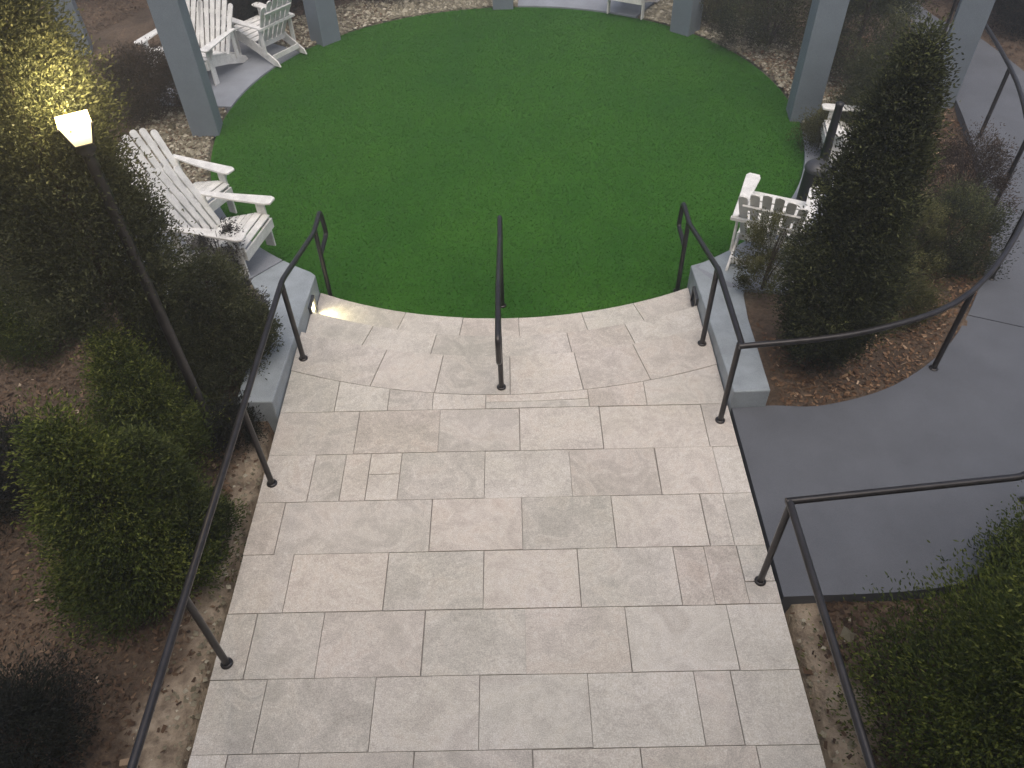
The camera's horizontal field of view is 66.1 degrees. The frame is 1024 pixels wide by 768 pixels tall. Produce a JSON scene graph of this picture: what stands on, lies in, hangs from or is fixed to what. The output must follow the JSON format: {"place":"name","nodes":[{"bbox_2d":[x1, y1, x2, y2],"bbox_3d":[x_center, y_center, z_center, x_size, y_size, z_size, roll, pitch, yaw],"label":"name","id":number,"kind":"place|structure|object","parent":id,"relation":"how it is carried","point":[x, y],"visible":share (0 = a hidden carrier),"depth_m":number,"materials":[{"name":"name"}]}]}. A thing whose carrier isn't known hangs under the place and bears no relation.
{"place":"outdoors","nodes":[
{"label":"outdoors","id":0,"kind":"place"},
{"bbox_2d":[210,7,803,318],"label":"lawn","id":1,"kind":"structure","parent":0,"point":[544,246],"depth_m":9.98,"materials":[{"name":"green plant"}]},
{"bbox_2d":[492,0,512,9],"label":"pergola post","id":2,"kind":"object","parent":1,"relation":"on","point":[502,4],"visible":1,"depth_m":13.39,"materials":[{"name":"grey paint"}]},
{"bbox_2d":[670,0,703,36],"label":"pergola post","id":3,"kind":"object","parent":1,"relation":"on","point":[686,16],"visible":1,"depth_m":12.40,"materials":[{"name":"grey paint"}]},
{"bbox_2d":[0,0,1023,767],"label":"ground","id":4,"kind":"structure","parent":0,"point":[136,24],"depth_m":5.63,"materials":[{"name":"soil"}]},
{"bbox_2d":[0,401,45,548],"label":"shrub","id":5,"kind":"object","parent":4,"relation":"on","point":[8,496],"visible":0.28,"depth_m":5.92,"materials":[{"name":"green plant"}]},
{"bbox_2d":[0,262,95,375],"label":"shrub","id":6,"kind":"object","parent":4,"relation":"on","point":[13,344],"visible":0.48,"depth_m":6.92,"materials":[{"name":"green plant"}]},
{"bbox_2d":[0,96,108,340],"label":"cypress","id":7,"kind":"object","parent":4,"relation":"on","point":[2,273],"visible":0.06,"depth_m":6.88,"materials":[{"name":"green plant"}]},
{"bbox_2d":[20,57,102,135],"bbox_3d":[-5.877,-3.487,9.692,1.464,1.161,1.695,-1,46,1],"label":"bush","id":8,"kind":"object","parent":4,"relation":"on","point":[63,91],"depth_m":9.64,"materials":[{"name":"green plant"}]},
{"bbox_2d":[0,636,130,767],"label":"shrub","id":9,"kind":"object","parent":4,"relation":"on","point":[26,707],"visible":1,"depth_m":4.72,"materials":[{"name":"green plant"}]},
{"bbox_2d":[31,130,128,201],"bbox_3d":[-5.084,-2.497,9.067,1.309,0.884,1.298,-1,46,1],"label":"bush","id":10,"kind":"object","parent":4,"relation":"on","point":[82,164],"depth_m":9.07,"materials":[{"name":"green plant"}]},
{"bbox_2d":[0,0,208,369],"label":"cypress","id":11,"kind":"object","parent":4,"relation":"on","point":[21,52],"visible":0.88,"depth_m":4.91,"materials":[{"name":"green plant"}]},
{"bbox_2d":[0,385,245,659],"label":"arborvitae","id":12,"kind":"object","parent":4,"relation":"on","point":[78,484],"visible":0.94,"depth_m":4.92,"materials":[{"name":"green plant"}]},
{"bbox_2d":[87,37,184,131],"bbox_3d":[-5.034,-4.133,10.688,1.282,1.087,1.293,-1,46,1],"label":"bush","id":13,"kind":"object","parent":4,"relation":"on","point":[125,70],"visible":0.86,"depth_m":10.53,"materials":[{"name":"green plant"}]},
{"bbox_2d":[53,109,227,451],"bbox_3d":[-2.443,-0.458,5.504,0.193,3.020,0.195,-23,49,-19],"label":"lamp post","id":14,"kind":"object","parent":4,"relation":"on","point":[81,136],"visible":0.8,"depth_m":4.94,"materials":[{"name":"brown metal"}]},
{"bbox_2d":[70,312,241,481],"bbox_3d":[-2.774,0.173,5.825,1.049,1.567,1.009,-1,46,1],"label":"arborvitae","id":15,"kind":"object","parent":4,"relation":"on","point":[131,382],"visible":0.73,"depth_m":5.61,"materials":[{"name":"green plant"}]},
{"bbox_2d":[106,272,238,416],"bbox_3d":[-2.767,-0.306,6.261,0.859,1.447,0.871,-1,46,1],"label":"arborvitae","id":16,"kind":"object","parent":4,"relation":"on","point":[206,387],"visible":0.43,"depth_m":6.21,"materials":[{"name":"green plant"}]},
{"bbox_2d":[102,414,251,593],"bbox_3d":[-2.369,0.776,5.359,0.791,1.422,0.799,-1,46,1],"label":"arborvitae","id":17,"kind":"object","parent":4,"relation":"on","point":[198,498],"visible":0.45,"depth_m":5.30,"materials":[{"name":"green plant"}]},
{"bbox_2d":[147,0,222,136],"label":"pergola post","id":18,"kind":"object","parent":4,"relation":"on","point":[178,39],"visible":1,"depth_m":9.94,"materials":[{"name":"grey paint"}]},
{"bbox_2d":[110,198,281,291],"bbox_3d":[-3.591,-1.450,8.762,1.368,0.726,2.556,-28,51,-23],"label":"seating pad","id":19,"kind":"object","parent":4,"relation":"on","point":[261,260],"visible":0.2,"depth_m":8.19,"materials":[{"name":"grey concrete"}]},
{"bbox_2d":[116,128,236,227],"bbox_3d":[-3.675,-2.220,8.625,1.043,0.958,0.790,18,49,18],"label":"garden chair","id":20,"kind":"object","parent":19,"relation":"on","point":[222,172],"visible":0.45,"depth_m":8.66,"materials":[{"name":"white paint"}]},
{"bbox_2d":[145,165,275,276],"bbox_3d":[-3.000,-1.653,7.891,1.043,0.958,0.790,8,47,9],"label":"garden chair","id":21,"kind":"object","parent":19,"relation":"on","point":[258,220],"visible":0.69,"depth_m":7.90,"materials":[{"name":"white paint"}]},
{"bbox_2d":[182,217,244,275],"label":"shrub","id":22,"kind":"object","parent":4,"relation":"on","point":[197,239],"visible":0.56,"depth_m":7.59,"materials":[{"name":"green plant"}]},
{"bbox_2d":[146,40,299,112],"bbox_3d":[-5.053,-4.813,12.293,3.006,0.390,3.304,13,48,14],"label":"seating pad","id":23,"kind":"object","parent":4,"relation":"on","point":[237,81],"visible":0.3,"depth_m":11.86,"materials":[{"name":"grey concrete"}]},
{"bbox_2d":[43,0,92,56],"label":"pergola post","id":24,"kind":"object","parent":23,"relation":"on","point":[71,5],"depth_m":11.46,"materials":[{"name":"grey paint"}]},
{"bbox_2d":[134,0,247,85],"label":"garden chair","id":25,"kind":"object","parent":23,"relation":"on","point":[213,58],"visible":0.59,"depth_m":11.66,"materials":[{"name":"white paint"}]},
{"bbox_2d":[226,0,306,67],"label":"garden chair","id":26,"kind":"object","parent":23,"relation":"on","point":[263,29],"visible":0.82,"depth_m":12.01,"materials":[{"name":"white paint"}]},
{"bbox_2d":[163,241,284,395],"bbox_3d":[-2.432,-0.555,6.508,0.964,1.329,0.955,-1,46,1],"label":"arborvitae","id":27,"kind":"object","parent":4,"relation":"on","point":[228,294],"visible":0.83,"depth_m":6.38,"materials":[{"name":"green plant"}]},
{"bbox_2d":[194,388,269,462],"bbox_3d":[-2.268,0.324,6.382,0.509,0.471,0.600,-26,51,-22],"label":"shrub","id":28,"kind":"object","parent":4,"relation":"on","point":[226,428],"visible":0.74,"depth_m":6.31,"materials":[{"name":"green plant"}]},
{"bbox_2d":[190,0,276,33],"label":"bush","id":29,"kind":"object","parent":4,"relation":"on","point":[245,6],"visible":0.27,"depth_m":12.51,"materials":[{"name":"green plant"}]},
{"bbox_2d":[198,271,272,342],"bbox_3d":[-2.456,-0.656,6.967,0.633,0.738,0.676,-1,46,1],"label":"shrub","id":30,"kind":"object","parent":4,"relation":"on","point":[261,296],"visible":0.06,"depth_m":6.94,"materials":[{"name":"green plant"}]},
{"bbox_2d":[237,261,319,432],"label":"retaining wall","id":31,"kind":"structure","parent":4,"relation":"on","point":[267,396],"depth_m":7.14,"materials":[{"name":"grey concrete"}]},
{"bbox_2d":[262,0,343,21],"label":"bush","id":32,"kind":"object","parent":4,"relation":"on","point":[301,1],"visible":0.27,"depth_m":13.25,"materials":[{"name":"green plant"}]},
{"bbox_2d":[303,0,340,46],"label":"pergola post","id":33,"kind":"object","parent":4,"relation":"on","point":[322,21],"visible":1,"depth_m":12.38,"materials":[{"name":"grey paint"}]},
{"bbox_2d":[75,441,880,767],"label":"pebbles","id":34,"kind":"object","parent":4,"relation":"on","point":[847,635],"visible":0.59,"depth_m":5.22,"materials":[{"name":"brown gravel"}]},
{"bbox_2d":[127,0,855,293],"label":"gravel","id":35,"kind":"structure","parent":4,"relation":"on","point":[190,153],"depth_m":12.38,"materials":[{"name":"beige gravel"}]},
{"bbox_2d":[187,288,825,767],"bbox_3d":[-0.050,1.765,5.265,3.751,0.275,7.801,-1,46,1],"label":"stone walkway","id":36,"kind":"structure","parent":4,"relation":"on","point":[331,552],"depth_m":5.55,"materials":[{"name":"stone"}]},
{"bbox_2d":[127,211,333,767],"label":"handrail","id":37,"kind":"object","parent":36,"relation":"on","point":[187,603],"visible":0.88,"depth_m":5.05,"materials":[{"name":"brown metal"}]},
{"bbox_2d":[495,215,505,390],"bbox_3d":[-0.104,-0.702,7.088,0.080,1.222,2.222,-1,46,1],"label":"handrail","id":38,"kind":"object","parent":36,"relation":"on","point":[499,299],"visible":1,"depth_m":6.56,"materials":[{"name":"brown metal"}]},
{"bbox_2d":[673,0,1023,423],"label":"handrail","id":39,"kind":"object","parent":36,"relation":"on","point":[967,296],"visible":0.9,"depth_m":6.46,"materials":[{"name":"brown metal"}]},
{"bbox_2d":[754,471,1023,767],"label":"handrail","id":40,"kind":"object","parent":36,"relation":"on","point":[790,511],"visible":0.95,"depth_m":4.74,"materials":[{"name":"brown metal"}]},
{"bbox_2d":[518,0,655,17],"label":"seating pad","id":41,"kind":"object","parent":4,"relation":"on","point":[625,9],"visible":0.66,"depth_m":13.42,"materials":[{"name":"grey concrete"}]},
{"bbox_2d":[607,0,658,19],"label":"garden chair","id":42,"kind":"object","parent":41,"relation":"on","point":[640,2],"visible":1,"depth_m":12.85,"materials":[{"name":"white paint"}]},
{"bbox_2d":[699,0,744,24],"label":"shrub","id":43,"kind":"object","parent":4,"relation":"on","point":[707,4],"visible":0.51,"depth_m":12.53,"materials":[{"name":"green plant"}]},
{"bbox_2d":[687,251,769,412],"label":"retaining wall","id":44,"kind":"structure","parent":4,"relation":"on","point":[750,387],"depth_m":7.01,"materials":[{"name":"grey concrete"}]},
{"bbox_2d":[731,206,800,306],"bbox_3d":[2.396,-1.184,7.282,0.693,0.887,0.660,-1,46,1],"label":"shrub","id":45,"kind":"object","parent":4,"relation":"on","point":[769,257],"visible":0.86,"depth_m":7.25,"materials":[{"name":"green plant"}]},
{"bbox_2d":[703,0,844,63],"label":"shrub","id":46,"kind":"object","parent":4,"relation":"on","point":[765,16],"visible":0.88,"depth_m":11.75,"materials":[{"name":"green plant"}]},
{"bbox_2d":[695,133,905,294],"bbox_3d":[3.579,-1.911,8.979,1.636,0.747,4.477,23,51,22],"label":"seating pad","id":47,"kind":"object","parent":4,"relation":"on","point":[794,196],"visible":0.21,"depth_m":8.10,"materials":[{"name":"grey concrete"}]},
{"bbox_2d":[725,173,820,274],"bbox_3d":[2.569,-1.674,7.718,0.790,0.958,1.043,17,49,18],"label":"garden chair","id":48,"kind":"object","parent":47,"relation":"on","point":[750,199],"visible":0.68,"depth_m":7.59,"materials":[{"name":"white paint"}]},
{"bbox_2d":[819,101,844,160],"bbox_3d":[3.612,-2.753,8.980,0.116,0.975,0.116,-1,46,1],"label":"bollard","id":49,"kind":"object","parent":47,"relation":"on","point":[836,116],"visible":0.7,"depth_m":8.82,"materials":[{"name":"black metal"}]},
{"bbox_2d":[819,98,925,165],"bbox_3d":[4.217,-3.030,9.290,1.044,0.958,0.790,6,46,7],"label":"garden chair","id":50,"kind":"object","parent":47,"relation":"on","point":[829,107],"visible":0.16,"depth_m":9.47,"materials":[{"name":"white paint"}]},
{"bbox_2d":[786,0,849,122],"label":"pergola post","id":51,"kind":"object","parent":4,"relation":"on","point":[824,25],"visible":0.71,"depth_m":9.94,"materials":[{"name":"grey paint"}]},
{"bbox_2d":[787,101,849,156],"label":"shrub","id":52,"kind":"object","parent":4,"relation":"on","point":[812,131],"visible":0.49,"depth_m":9.78,"materials":[{"name":"green plant"}]},
{"bbox_2d":[787,0,935,85],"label":"arborvitae","id":53,"kind":"object","parent":4,"relation":"on","point":[865,21],"visible":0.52,"depth_m":10.67,"materials":[{"name":"green plant"}]},
{"bbox_2d":[737,29,990,406],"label":"mulch","id":54,"kind":"object","parent":4,"relation":"on","point":[871,358],"visible":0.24,"depth_m":6.98,"materials":[{"name":"brown wood"}]},
{"bbox_2d":[879,261,956,333],"bbox_3d":[3.595,-0.836,7.202,0.757,0.518,0.784,-1,46,1],"label":"shrub","id":55,"kind":"object","parent":54,"relation":"on","point":[927,293],"visible":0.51,"depth_m":7.09,"materials":[{"name":"green plant"}]},
{"bbox_2d":[892,187,964,281],"bbox_3d":[3.799,-1.408,7.494,0.861,0.910,0.740,-1,46,1],"label":"shrub","id":56,"kind":"object","parent":54,"relation":"on","point":[936,235],"visible":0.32,"depth_m":7.38,"materials":[{"name":"green plant"}]},
{"bbox_2d":[767,7,963,378],"bbox_3d":[2.577,-1.236,5.870,1.111,3.020,1.121,-1,46,1],"label":"conifer","id":57,"kind":"object","parent":4,"relation":"on","point":[873,249],"visible":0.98,"depth_m":5.59,"materials":[{"name":"green plant"}]},
{"bbox_2d":[825,0,930,158],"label":"arborvitae","id":58,"kind":"object","parent":4,"relation":"on","point":[860,72],"visible":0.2,"depth_m":9.25,"materials":[{"name":"green plant"}]},
{"bbox_2d":[852,0,919,12],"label":"bush","id":59,"kind":"object","parent":4,"relation":"on","point":[886,7],"visible":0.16,"depth_m":12.14,"materials":[{"name":"green plant"}]},
{"bbox_2d":[790,536,1020,767],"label":"mulch","id":60,"kind":"object","parent":4,"relation":"on","point":[831,608],"visible":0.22,"depth_m":5.20,"materials":[{"name":"brown wood"}]},
{"bbox_2d":[943,481,1023,614],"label":"arborvitae","id":61,"kind":"object","parent":60,"relation":"on","point":[1019,531],"visible":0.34,"depth_m":5.14,"materials":[{"name":"green plant"}]},
{"bbox_2d":[796,525,1023,767],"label":"arborvitae","id":62,"kind":"object","parent":4,"relation":"on","point":[997,629],"visible":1,"depth_m":4.32,"materials":[{"name":"green plant"}]},
{"bbox_2d":[928,0,995,108],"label":"pergola post","id":63,"kind":"object","parent":4,"relation":"on","point":[970,17],"depth_m":9.61,"materials":[{"name":"grey paint"}]},
{"bbox_2d":[908,0,1023,68],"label":"mulch","id":64,"kind":"object","parent":4,"relation":"on","point":[985,33],"visible":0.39,"depth_m":11.70,"materials":[{"name":"brown wood"}]},
{"bbox_2d":[911,171,1022,289],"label":"shrub","id":65,"kind":"object","parent":4,"relation":"on","point":[971,236],"visible":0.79,"depth_m":7.44,"materials":[{"name":"green plant"}]},
{"bbox_2d":[914,116,1023,219],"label":"shrub","id":66,"kind":"object","parent":4,"relation":"on","point":[961,166],"visible":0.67,"depth_m":8.17,"materials":[{"name":"green plant"}]},
{"bbox_2d":[925,0,1015,11],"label":"bush","id":67,"kind":"object","parent":4,"relation":"on","point":[994,4],"visible":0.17,"depth_m":12.26,"materials":[{"name":"green plant"}]},
{"bbox_2d":[987,0,1023,44],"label":"bush","id":68,"kind":"object","parent":4,"relation":"on","point":[1016,14],"visible":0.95,"depth_m":11.42,"materials":[{"name":"green plant"}]},
{"bbox_2d":[992,0,1022,17],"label":"bush","id":69,"kind":"object","parent":4,"relation":"on","point":[1006,7],"visible":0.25,"depth_m":12.03,"materials":[{"name":"green plant"}]},
{"bbox_2d":[796,158,831,203],"bbox_3d":[3.367,-2.253,8.771,0.292,0.502,0.292,-1,46,1],"label":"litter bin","id":70,"kind":"object","parent":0,"point":[811,166],"visible":0.53,"depth_m":8.64,"materials":[{"name":"grey metal"}]},
{"bbox_2d":[730,316,1023,613],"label":"concrete path","id":71,"kind":"structure","parent":0,"point":[958,414],"depth_m":6.08,"materials":[{"name":"grey concrete"}]},
{"bbox_2d":[890,2,1023,327],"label":"concrete path","id":72,"kind":"structure","parent":0,"point":[1000,300],"depth_m":9.58,"materials":[{"name":"grey concrete"}]}
]}

